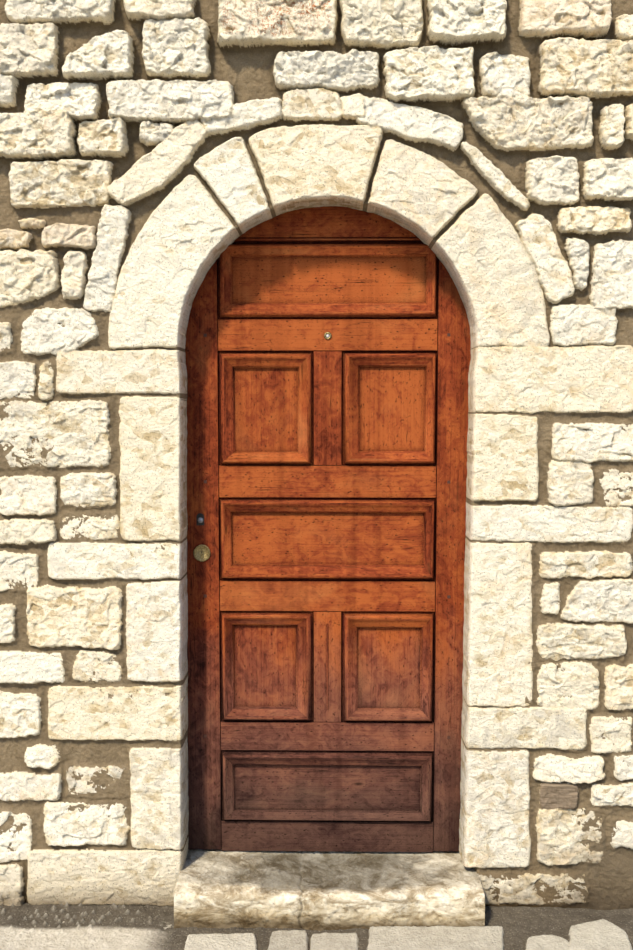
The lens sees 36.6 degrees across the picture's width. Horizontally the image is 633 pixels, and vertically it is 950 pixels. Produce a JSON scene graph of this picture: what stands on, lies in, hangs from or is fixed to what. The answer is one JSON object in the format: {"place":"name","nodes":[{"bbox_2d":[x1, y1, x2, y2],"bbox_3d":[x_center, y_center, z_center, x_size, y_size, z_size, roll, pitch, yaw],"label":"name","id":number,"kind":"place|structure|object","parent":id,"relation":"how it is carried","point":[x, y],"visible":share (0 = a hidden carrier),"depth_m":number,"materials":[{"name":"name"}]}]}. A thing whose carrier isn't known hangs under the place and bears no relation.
{"place":"outdoors","nodes":[
{"label":"outdoors","id":0,"kind":"place"},
{"bbox_2d":[0,902,632,949],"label":"ground","id":1,"kind":"structure","parent":0,"point":[113,926],"depth_m":3.22,"materials":[{"name":"beige stone"}]},
{"bbox_2d":[174,849,484,930],"bbox_3d":[0.044,1.481,3.406,1.057,0.159,0.318,0,4,1],"label":"threshold","id":2,"kind":"object","parent":1,"relation":"on","point":[314,890],"visible":0.98,"depth_m":3.28,"materials":[{"name":"stone"}]},
{"label":"ground","id":3,"kind":"structure","parent":0,"visible":0},
{"bbox_2d":[0,0,632,909],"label":"stone wall","id":4,"kind":"structure","parent":3,"relation":"on","point":[158,158],"depth_m":3.27,"materials":[{"name":"stone"}]},
{"bbox_2d":[185,206,470,851],"bbox_3d":[0.039,0.118,3.465,1.239,2.548,0.078,0,4,1],"label":"door","id":5,"kind":"structure","parent":4,"relation":"attached to","point":[325,645],"depth_m":3.46,"materials":[{"name":"brown wood"}]},
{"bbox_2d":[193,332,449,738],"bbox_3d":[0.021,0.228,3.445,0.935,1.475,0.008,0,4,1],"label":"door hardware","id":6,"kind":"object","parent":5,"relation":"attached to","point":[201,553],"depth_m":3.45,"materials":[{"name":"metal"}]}
]}

